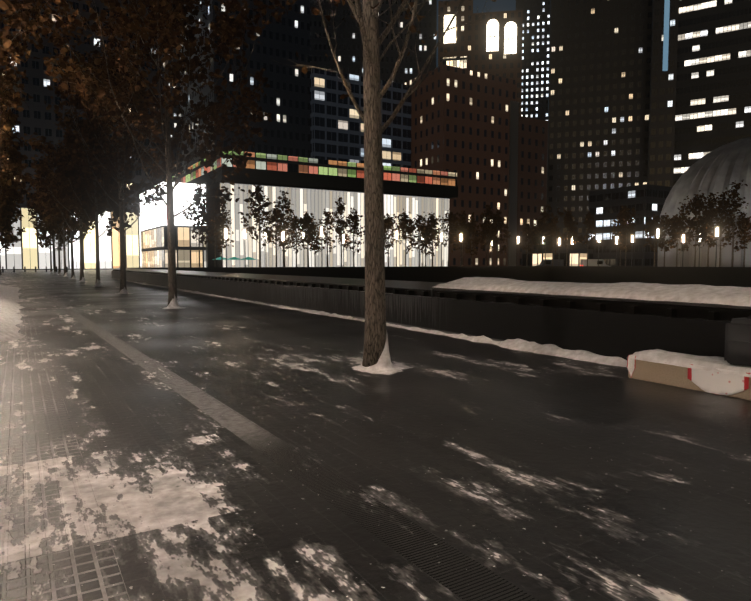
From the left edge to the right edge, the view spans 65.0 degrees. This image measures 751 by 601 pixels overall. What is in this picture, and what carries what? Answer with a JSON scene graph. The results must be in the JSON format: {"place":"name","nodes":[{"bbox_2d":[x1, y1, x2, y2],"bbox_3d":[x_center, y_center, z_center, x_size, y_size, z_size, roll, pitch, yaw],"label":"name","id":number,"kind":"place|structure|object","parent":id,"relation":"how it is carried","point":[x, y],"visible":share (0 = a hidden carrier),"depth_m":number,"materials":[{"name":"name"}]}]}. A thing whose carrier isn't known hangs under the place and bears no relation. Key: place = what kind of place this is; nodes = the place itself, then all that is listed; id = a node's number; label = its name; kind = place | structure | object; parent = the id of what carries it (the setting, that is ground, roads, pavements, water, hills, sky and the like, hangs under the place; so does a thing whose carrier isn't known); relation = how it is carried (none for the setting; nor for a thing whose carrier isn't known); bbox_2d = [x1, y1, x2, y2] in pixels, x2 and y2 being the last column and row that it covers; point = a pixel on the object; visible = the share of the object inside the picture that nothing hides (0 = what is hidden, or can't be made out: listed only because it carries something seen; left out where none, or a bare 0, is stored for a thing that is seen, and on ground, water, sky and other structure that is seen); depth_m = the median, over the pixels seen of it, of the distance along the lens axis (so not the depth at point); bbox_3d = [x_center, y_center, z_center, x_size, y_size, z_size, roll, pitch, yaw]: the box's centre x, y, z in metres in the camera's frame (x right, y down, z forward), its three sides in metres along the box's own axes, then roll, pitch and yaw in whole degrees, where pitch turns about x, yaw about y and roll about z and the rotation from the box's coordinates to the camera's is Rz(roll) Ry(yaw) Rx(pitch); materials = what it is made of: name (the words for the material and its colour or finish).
{"place":"outdoors","nodes":[
{"label":"outdoors","id":0,"kind":"place"},
{"bbox_2d":[0,0,163,211],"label":"building","id":1,"kind":"structure","parent":0,"point":[38,118],"depth_m":138.63,"materials":[{"name":"black"}]},
{"bbox_2d":[161,36,181,175],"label":"skyscraper","id":2,"kind":"structure","parent":0,"point":[173,123],"depth_m":242.05,"materials":[{"name":"black glass"}]},
{"bbox_2d":[140,182,205,230],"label":"wall","id":3,"kind":"structure","parent":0,"point":[157,216],"depth_m":120.58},
{"bbox_2d":[177,181,220,266],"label":"column","id":4,"kind":"structure","parent":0,"point":[209,254],"depth_m":122.46,"materials":[{"name":"metal"}]},
{"bbox_2d":[180,0,310,168],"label":"skyscraper","id":5,"kind":"structure","parent":0,"point":[287,106],"depth_m":147.80,"materials":[{"name":"black glass"}]},
{"bbox_2d":[310,68,410,167],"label":"office building","id":6,"kind":"structure","parent":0,"point":[337,127],"depth_m":156.44,"materials":[{"name":"glass"}]},
{"bbox_2d":[310,0,436,83],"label":"skyscraper","id":7,"kind":"structure","parent":0,"point":[349,52],"depth_m":209.42,"materials":[{"name":"black glass"}]},
{"bbox_2d":[0,269,750,600],"bbox_3d":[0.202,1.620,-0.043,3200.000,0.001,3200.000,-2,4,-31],"label":"ground","id":8,"kind":"structure","parent":0,"point":[537,476],"depth_m":4.75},
{"bbox_2d":[0,140,23,240],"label":"tree","id":9,"kind":"object","parent":8,"relation":"on","point":[6,236],"visible":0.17,"depth_m":53.46,"materials":[{"name":"brown plant"}]},
{"bbox_2d":[0,285,24,341],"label":"snow bank","id":10,"kind":"structure","parent":8,"relation":"on","point":[10,307],"depth_m":17.37,"materials":[{"name":"white snow"}]},
{"bbox_2d":[0,186,25,274],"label":"tree","id":11,"kind":"object","parent":8,"relation":"on","point":[19,233],"visible":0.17,"depth_m":80.31,"materials":[{"name":"plant"}]},
{"bbox_2d":[0,109,30,233],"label":"tree","id":12,"kind":"object","parent":8,"relation":"on","point":[6,213],"visible":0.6,"depth_m":41.89,"materials":[{"name":"brown plant"}]},
{"bbox_2d":[0,0,33,57],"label":"tree","id":13,"kind":"object","parent":8,"relation":"on","point":[4,6],"visible":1,"depth_m":8.42,"materials":[{"name":"orange plant"}]},
{"bbox_2d":[0,28,33,201],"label":"tree","id":14,"kind":"object","parent":8,"relation":"on","point":[5,186],"visible":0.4,"depth_m":29.29,"materials":[{"name":"brown plant"}]},
{"bbox_2d":[0,178,36,250],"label":"tree","id":15,"kind":"object","parent":8,"relation":"on","point":[7,241],"visible":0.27,"depth_m":66.59,"materials":[{"name":"brown plant"}]},
{"bbox_2d":[0,0,72,188],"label":"tree","id":16,"kind":"object","parent":8,"relation":"on","point":[27,26],"visible":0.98,"depth_m":19.31,"materials":[{"name":"brown plant"}]},
{"bbox_2d":[24,199,65,271],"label":"tree row","id":17,"kind":"object","parent":8,"relation":"on","point":[35,223],"visible":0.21,"depth_m":96.11,"materials":[{"name":"brown plant"}]},
{"bbox_2d":[26,168,78,274],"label":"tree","id":18,"kind":"object","parent":8,"relation":"on","point":[62,235],"visible":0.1,"depth_m":68.52,"materials":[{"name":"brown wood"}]},
{"bbox_2d":[33,199,74,271],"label":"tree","id":19,"kind":"object","parent":8,"relation":"on","point":[41,229],"visible":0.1,"depth_m":87.47,"materials":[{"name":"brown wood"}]},
{"bbox_2d":[34,191,85,273],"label":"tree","id":20,"kind":"object","parent":8,"relation":"on","point":[59,250],"visible":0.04,"depth_m":78.11,"materials":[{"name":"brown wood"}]},
{"bbox_2d":[27,141,100,277],"bbox_3d":[-30.254,-8.852,59.496,8.457,13.325,6.704,-2,4,-31],"label":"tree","id":21,"kind":"object","parent":8,"relation":"on","point":[59,189],"visible":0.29,"depth_m":58.55,"materials":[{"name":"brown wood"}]},
{"bbox_2d":[0,207,141,269],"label":"facade","id":22,"kind":"structure","parent":8,"relation":"on","point":[27,251],"depth_m":142.92,"materials":[{"name":"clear glass"}]},
{"bbox_2d":[31,134,114,279],"bbox_3d":[-25.413,-8.228,51.228,7.748,13.130,7.309,-2,4,-31],"label":"tree","id":23,"kind":"object","parent":8,"relation":"on","point":[44,186],"visible":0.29,"depth_m":50.41,"materials":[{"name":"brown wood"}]},
{"bbox_2d":[37,105,136,282],"bbox_3d":[-19.741,-7.250,40.587,6.186,12.534,7.062,-2,4,-31],"label":"tree","id":24,"kind":"object","parent":8,"relation":"on","point":[83,188],"visible":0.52,"depth_m":40.03,"materials":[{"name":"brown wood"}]},
{"bbox_2d":[21,1,188,290],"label":"tree","id":25,"kind":"object","parent":8,"relation":"on","point":[87,167],"visible":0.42,"depth_m":29.77,"materials":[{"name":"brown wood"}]},
{"bbox_2d":[118,286,132,293],"bbox_3d":[-13.236,-0.553,30.948,0.905,0.386,0.902,-2,4,-31],"label":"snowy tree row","id":26,"kind":"object","parent":8,"relation":"on","point":[123,291],"visible":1,"depth_m":30.84,"materials":[{"name":"white snow"}]},
{"bbox_2d":[33,0,300,304],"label":"tree","id":27,"kind":"object","parent":8,"relation":"on","point":[167,25],"visible":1,"depth_m":20.10,"materials":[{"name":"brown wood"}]},
{"bbox_2d":[141,225,205,267],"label":"storefront","id":28,"kind":"object","parent":8,"relation":"on","point":[154,248],"visible":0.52,"depth_m":121.92,"materials":[{"name":"beige glass"}]},
{"bbox_2d":[163,295,184,308],"bbox_3d":[-7.229,0.016,21.070,0.857,0.507,0.895,-2,4,-31],"label":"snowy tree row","id":29,"kind":"object","parent":8,"relation":"on","point":[173,304],"visible":0.94,"depth_m":20.93,"materials":[{"name":"white snow"}]},
{"bbox_2d":[182,182,213,266],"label":"tree","id":30,"kind":"object","parent":8,"relation":"on","point":[198,195],"visible":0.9,"depth_m":72.29,"materials":[{"name":"plant"}]},
{"bbox_2d":[193,187,229,266],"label":"tree","id":31,"kind":"object","parent":8,"relation":"on","point":[214,211],"visible":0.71,"depth_m":75.63,"materials":[{"name":"black plant"}]},
{"bbox_2d":[210,214,233,266],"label":"tree","id":32,"kind":"object","parent":8,"relation":"on","point":[222,226],"visible":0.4,"depth_m":86.44,"materials":[{"name":"brown plant"}]},
{"bbox_2d":[225,228,226,266],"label":"lamp","id":33,"kind":"object","parent":8,"relation":"on","point":[226,247],"visible":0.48,"depth_m":69.20,"materials":[{"name":"white glass"}]},
{"bbox_2d":[238,183,272,266],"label":"tree","id":34,"kind":"object","parent":8,"relation":"on","point":[258,197],"visible":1,"depth_m":74.75,"materials":[{"name":"black plant"}]},
{"bbox_2d":[15,275,538,600],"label":"paving strip","id":35,"kind":"object","parent":8,"relation":"on","point":[459,575],"visible":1,"depth_m":3.97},
{"bbox_2d":[260,208,293,266],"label":"tree","id":36,"kind":"object","parent":8,"relation":"on","point":[270,219],"visible":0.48,"depth_m":91.14,"materials":[{"name":"brown plant"}]},
{"bbox_2d":[267,190,295,266],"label":"tree","id":37,"kind":"object","parent":8,"relation":"on","point":[278,215],"visible":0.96,"depth_m":77.30,"materials":[{"name":"green plant"}]},
{"bbox_2d":[282,231,283,266],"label":"lamp","id":38,"kind":"object","parent":8,"relation":"on","point":[283,247],"visible":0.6,"depth_m":76.01,"materials":[{"name":"white glass"}]},
{"bbox_2d":[288,215,306,266],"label":"tree","id":39,"kind":"object","parent":8,"relation":"on","point":[294,225],"visible":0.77,"depth_m":91.72,"materials":[{"name":"plant"}]},
{"bbox_2d":[297,211,320,266],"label":"tree","id":40,"kind":"object","parent":8,"relation":"on","point":[306,220],"visible":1,"depth_m":78.25,"materials":[{"name":"plant"}]},
{"bbox_2d":[306,223,325,266],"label":"tree","id":41,"kind":"object","parent":8,"relation":"on","point":[314,230],"visible":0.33,"depth_m":93.34,"materials":[{"name":"brown plant"}]},
{"bbox_2d":[321,227,322,263],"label":"lamp","id":42,"kind":"object","parent":8,"relation":"on","point":[321,242],"visible":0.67,"depth_m":75.51,"materials":[{"name":"white glass"}]},
{"bbox_2d":[317,209,335,266],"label":"tree","id":43,"kind":"object","parent":8,"relation":"on","point":[327,239],"visible":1,"depth_m":83.56,"materials":[{"name":"brown plant"}]},
{"bbox_2d":[220,183,449,266],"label":"illuminated facade","id":44,"kind":"structure","parent":8,"relation":"on","point":[316,202],"depth_m":134.24,"materials":[{"name":"white glass"}]},
{"bbox_2d":[172,151,456,185],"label":"panels","id":45,"kind":"object","parent":44,"relation":"on","point":[263,161],"visible":0.24,"depth_m":132.02,"materials":[{"name":"multicoloured glass"}]},
{"bbox_2d":[187,166,457,198],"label":"roof fascia","id":46,"kind":"structure","parent":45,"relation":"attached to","point":[299,180],"depth_m":132.30,"materials":[{"name":"black metal"}]},
{"bbox_2d":[322,196,352,266],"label":"tree","id":47,"kind":"object","parent":8,"relation":"on","point":[339,229],"visible":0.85,"depth_m":94.50,"materials":[{"name":"plant"}]},
{"bbox_2d":[342,207,364,266],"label":"tree","id":48,"kind":"object","parent":8,"relation":"on","point":[352,225],"visible":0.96,"depth_m":81.54,"materials":[{"name":"plant"}]},
{"bbox_2d":[257,0,497,366],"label":"tree","id":49,"kind":"object","parent":8,"relation":"on","point":[375,300],"visible":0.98,"depth_m":8.78,"materials":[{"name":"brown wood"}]},
{"bbox_2d":[351,330,412,374],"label":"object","id":50,"kind":"object","parent":8,"relation":"on","point":[385,365],"visible":0.79,"depth_m":8.87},
{"bbox_2d":[384,213,404,266],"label":"tree","id":51,"kind":"object","parent":8,"relation":"on","point":[389,223],"visible":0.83,"depth_m":85.98,"materials":[{"name":"plant"}]},
{"bbox_2d":[396,230,397,266],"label":"lamp","id":52,"kind":"object","parent":8,"relation":"on","point":[396,248],"visible":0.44,"depth_m":84.42,"materials":[{"name":"grey metal"}]},
{"bbox_2d":[394,209,416,266],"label":"tree","id":53,"kind":"object","parent":8,"relation":"on","point":[406,221],"visible":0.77,"depth_m":99.75,"materials":[{"name":"brown plant"}]},
{"bbox_2d":[406,212,429,265],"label":"tree","id":54,"kind":"object","parent":8,"relation":"on","point":[420,226],"visible":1,"depth_m":89.84,"materials":[{"name":"plant"}]},
{"bbox_2d":[415,224,436,265],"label":"tree","id":55,"kind":"object","parent":8,"relation":"on","point":[430,248],"visible":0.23,"depth_m":100.71,"materials":[{"name":"black plant"}]},
{"bbox_2d":[111,266,750,359],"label":"pool parapet","id":56,"kind":"structure","parent":8,"relation":"on","point":[615,329],"depth_m":14.28,"materials":[{"name":"brown metal"}]},
{"bbox_2d":[113,270,718,319],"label":"parapet brackets","id":57,"kind":"object","parent":56,"relation":"on","point":[669,312],"visible":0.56,"depth_m":12.94,"materials":[{"name":"brown metal"}]},
{"bbox_2d":[431,277,750,309],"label":"snow","id":58,"kind":"structure","parent":56,"relation":"on","point":[712,296],"depth_m":9.60,"materials":[{"name":"white snow"}]},
{"bbox_2d":[425,212,443,265],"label":"tree","id":59,"kind":"object","parent":8,"relation":"on","point":[433,222],"visible":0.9,"depth_m":91.41,"materials":[{"name":"brown plant"}]},
{"bbox_2d":[441,233,442,265],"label":"lamp","id":60,"kind":"object","parent":8,"relation":"on","point":[441,247],"visible":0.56,"depth_m":85.08,"materials":[{"name":"white glass"}]},
{"bbox_2d":[440,209,459,265],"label":"tree","id":61,"kind":"object","parent":8,"relation":"on","point":[449,220],"visible":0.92,"depth_m":100.20,"materials":[{"name":"plant"}]},
{"bbox_2d":[404,65,516,265],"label":"building","id":62,"kind":"structure","parent":8,"relation":"on","point":[460,121],"depth_m":160.33,"materials":[{"name":"brown brick"}]},
{"bbox_2d":[447,211,475,265],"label":"tree","id":63,"kind":"object","parent":8,"relation":"on","point":[467,226],"visible":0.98,"depth_m":93.02,"materials":[{"name":"brown plant"}]},
{"bbox_2d":[461,212,482,265],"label":"tree","id":64,"kind":"object","parent":8,"relation":"on","point":[471,216],"visible":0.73,"depth_m":106.09,"materials":[{"name":"brown plant"}]},
{"bbox_2d":[477,222,496,265],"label":"tree","id":65,"kind":"object","parent":8,"relation":"on","point":[488,230],"visible":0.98,"depth_m":95.89,"materials":[{"name":"brown plant"}]},
{"bbox_2d":[476,205,505,265],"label":"tree","id":66,"kind":"object","parent":8,"relation":"on","point":[487,212],"visible":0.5,"depth_m":104.63,"materials":[{"name":"plant"}]},
{"bbox_2d":[489,208,511,265],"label":"tree","id":67,"kind":"object","parent":8,"relation":"on","point":[497,219],"visible":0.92,"depth_m":97.26,"materials":[{"name":"green plant"}]},
{"bbox_2d":[517,222,535,265],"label":"tree","id":68,"kind":"object","parent":8,"relation":"on","point":[527,232],"visible":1,"depth_m":101.33,"materials":[{"name":"plant"}]},
{"bbox_2d":[516,116,547,265],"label":"brick wing","id":69,"kind":"structure","parent":8,"relation":"on","point":[532,168],"depth_m":173.94,"materials":[{"name":"brown brick"}]},
{"bbox_2d":[531,223,543,265],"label":"tree","id":70,"kind":"object","parent":8,"relation":"on","point":[535,227],"visible":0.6,"depth_m":110.97,"materials":[{"name":"brown plant"}]},
{"bbox_2d":[534,204,558,265],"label":"tree","id":71,"kind":"object","parent":8,"relation":"on","point":[545,215],"visible":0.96,"depth_m":100.65,"materials":[{"name":"plant"}]},
{"bbox_2d":[536,259,563,265],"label":"dark van","id":72,"kind":"object","parent":8,"relation":"on","point":[555,262],"visible":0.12,"depth_m":118.62,"materials":[{"name":"black paint"}]},
{"bbox_2d":[544,216,560,265],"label":"tree","id":73,"kind":"object","parent":8,"relation":"on","point":[554,243],"visible":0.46,"depth_m":110.10,"materials":[{"name":"plant"}]},
{"bbox_2d":[522,249,593,265],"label":"street shops","id":74,"kind":"structure","parent":8,"relation":"on","point":[576,255],"depth_m":164.84,"materials":[{"name":"black"}]},
{"bbox_2d":[551,208,581,265],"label":"tree","id":75,"kind":"object","parent":8,"relation":"on","point":[568,218],"visible":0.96,"depth_m":98.09,"materials":[{"name":"plant"}]},
{"bbox_2d":[574,211,599,265],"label":"tree","id":76,"kind":"object","parent":8,"relation":"on","point":[588,224],"visible":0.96,"depth_m":97.14,"materials":[{"name":"brown plant"}]},
{"bbox_2d":[580,259,608,265],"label":"white van","id":77,"kind":"object","parent":8,"relation":"on","point":[591,262],"visible":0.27,"depth_m":112.15,"materials":[{"name":"grey paint"}]},
{"bbox_2d":[598,235,599,265],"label":"lamp","id":78,"kind":"object","parent":8,"relation":"on","point":[598,248],"visible":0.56,"depth_m":100.14,"materials":[{"name":"white glass"}]},
{"bbox_2d":[611,211,633,265],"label":"tree","id":79,"kind":"object","parent":8,"relation":"on","point":[618,227],"visible":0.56,"depth_m":99.50,"materials":[{"name":"brown plant"}]},
{"bbox_2d":[616,206,639,265],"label":"tree","id":80,"kind":"object","parent":8,"relation":"on","point":[625,216],"visible":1,"depth_m":87.25,"materials":[{"name":"green plant"}]},
{"bbox_2d":[588,184,671,266],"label":"office building","id":81,"kind":"structure","parent":8,"relation":"on","point":[646,201],"depth_m":158.05,"materials":[{"name":"black"}]},
{"bbox_2d":[643,214,664,266],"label":"tree","id":82,"kind":"object","parent":8,"relation":"on","point":[653,224],"visible":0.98,"depth_m":86.23,"materials":[{"name":"brown plant"}]},
{"bbox_2d":[656,229,658,266],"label":"lamp","id":83,"kind":"object","parent":8,"relation":"on","point":[657,245],"visible":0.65,"depth_m":80.23,"materials":[{"name":"grey metal"}]},
{"bbox_2d":[648,0,678,186],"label":"skyscraper","id":84,"kind":"structure","parent":8,"relation":"on","point":[662,128],"depth_m":180.44,"materials":[{"name":"black"}]},
{"bbox_2d":[662,0,669,70],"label":"cyan strip","id":85,"kind":"object","parent":84,"relation":"attached to","point":[666,33],"visible":1,"depth_m":178.72,"materials":[{"name":"blue glass"}]},
{"bbox_2d":[655,213,676,266],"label":"tree","id":86,"kind":"object","parent":8,"relation":"on","point":[665,223],"visible":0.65,"depth_m":94.67,"materials":[{"name":"plant"}]},
{"bbox_2d":[664,214,693,266],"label":"tree","id":87,"kind":"object","parent":8,"relation":"on","point":[676,233],"visible":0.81,"depth_m":83.61,"materials":[{"name":"plant"}]},
{"bbox_2d":[628,349,750,400],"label":"stone bench","id":88,"kind":"object","parent":8,"relation":"on","point":[660,366],"visible":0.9,"depth_m":7.73,"materials":[{"name":"stone"}]},
{"bbox_2d":[627,355,635,376],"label":"snow","id":89,"kind":"structure","parent":88,"relation":"attached to","point":[631,367],"depth_m":8.23,"materials":[{"name":"white snow"}]},
{"bbox_2d":[687,364,750,395],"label":"bench cloth","id":90,"kind":"object","parent":88,"relation":"on","point":[717,383],"visible":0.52,"depth_m":7.20,"materials":[{"name":"white fabric"}]},
{"bbox_2d":[724,315,750,365],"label":"dark bag","id":91,"kind":"object","parent":88,"relation":"on","point":[737,341],"visible":1,"depth_m":7.14,"materials":[{"name":"black fabric"}]},
{"bbox_2d":[672,190,717,266],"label":"tree","id":92,"kind":"object","parent":8,"relation":"on","point":[697,204],"visible":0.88,"depth_m":81.86,"materials":[{"name":"green plant"}]},
{"bbox_2d":[657,137,750,266],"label":"ribbed dome","id":93,"kind":"structure","parent":8,"relation":"on","point":[720,169],"depth_m":93.77,"materials":[{"name":"metal"}]},
{"bbox_2d":[695,192,729,266],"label":"tree","id":94,"kind":"object","parent":8,"relation":"on","point":[711,204],"visible":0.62,"depth_m":86.66,"materials":[{"name":"plant"}]},
{"bbox_2d":[715,227,717,266],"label":"lamp","id":95,"kind":"object","parent":8,"relation":"on","point":[716,244],"visible":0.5,"depth_m":76.34,"materials":[{"name":"grey metal"}]},
{"bbox_2d":[702,187,739,266],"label":"tree","id":96,"kind":"object","parent":8,"relation":"on","point":[721,204],"visible":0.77,"depth_m":77.25,"materials":[{"name":"plant"}]},
{"bbox_2d":[716,180,748,266],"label":"tree","id":97,"kind":"object","parent":8,"relation":"on","point":[741,219],"visible":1,"depth_m":74.79,"materials":[{"name":"plant"}]},
{"bbox_2d":[736,216,750,266],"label":"tree","id":98,"kind":"object","parent":8,"relation":"on","point":[748,226],"visible":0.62,"depth_m":86.71,"materials":[{"name":"plant"}]},
{"bbox_2d":[133,282,626,366],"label":"snow","id":99,"kind":"structure","parent":0,"point":[545,349],"depth_m":11.02,"materials":[{"name":"white snow"}]},
{"bbox_2d":[438,10,522,115],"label":"old tower","id":100,"kind":"structure","parent":0,"point":[490,45],"depth_m":254.04,"materials":[{"name":"black"}]},
{"bbox_2d":[438,0,472,15],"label":"building","id":101,"kind":"structure","parent":100,"relation":"on","point":[466,7],"depth_m":255.06,"materials":[{"name":"black"}]},
{"bbox_2d":[508,101,518,265],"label":"brick pier","id":102,"kind":"structure","parent":0,"point":[513,173],"depth_m":167.25,"materials":[{"name":"brown brick"}]},
{"bbox_2d":[516,0,549,120],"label":"skyscraper","id":103,"kind":"structure","parent":0,"point":[535,57],"depth_m":396.41,"materials":[{"name":"black"}]},
{"bbox_2d":[436,0,652,212],"label":"sky","id":104,"kind":"structure","parent":0,"point":[478,5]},
{"bbox_2d":[546,0,652,248],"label":"skyscraper","id":105,"kind":"structure","parent":0,"point":[600,56],"depth_m":207.11,"materials":[{"name":"black"}]},
{"bbox_2d":[673,0,750,185],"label":"skyscraper","id":106,"kind":"structure","parent":0,"point":[713,97],"depth_m":175.50,"materials":[{"name":"black glass"}]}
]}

